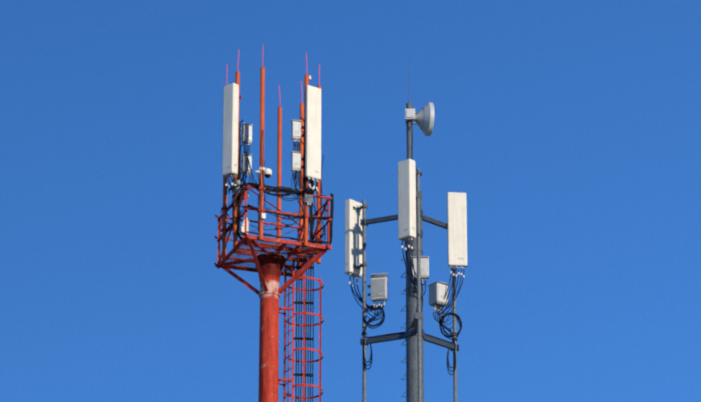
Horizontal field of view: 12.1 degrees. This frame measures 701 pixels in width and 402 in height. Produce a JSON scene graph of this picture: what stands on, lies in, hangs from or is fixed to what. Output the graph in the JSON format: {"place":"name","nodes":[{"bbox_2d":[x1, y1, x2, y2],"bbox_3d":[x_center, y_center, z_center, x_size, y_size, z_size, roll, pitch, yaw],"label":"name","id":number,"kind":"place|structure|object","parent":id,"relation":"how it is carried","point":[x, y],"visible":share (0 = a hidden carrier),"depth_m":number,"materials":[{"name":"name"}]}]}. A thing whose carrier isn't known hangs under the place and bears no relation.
{"place":"outdoors","nodes":[
{"label":"outdoors","id":0,"kind":"place"},
{"bbox_2d":[0,0,700,401],"label":"sky","id":1,"kind":"structure","parent":0,"point":[569,130],"materials":[{"name":"blue"}]},
{"bbox_3d":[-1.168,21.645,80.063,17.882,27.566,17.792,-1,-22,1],"label":"building","id":2,"kind":"object","parent":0,"visible":0},
{"bbox_2d":[345,90,466,401],"bbox_3d":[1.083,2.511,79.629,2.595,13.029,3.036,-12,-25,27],"label":"grey tower","id":3,"kind":"structure","parent":2,"relation":"on","point":[410,217],"depth_m":79.89,"materials":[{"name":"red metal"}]},
{"label":"ground","id":4,"kind":"structure","parent":0,"visible":0},
{"bbox_2d":[214,45,333,401],"bbox_3d":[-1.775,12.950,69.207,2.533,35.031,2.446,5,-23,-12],"label":"red tower","id":5,"kind":"structure","parent":4,"relation":"on","point":[268,266],"depth_m":73.66,"materials":[{"name":"metal"}]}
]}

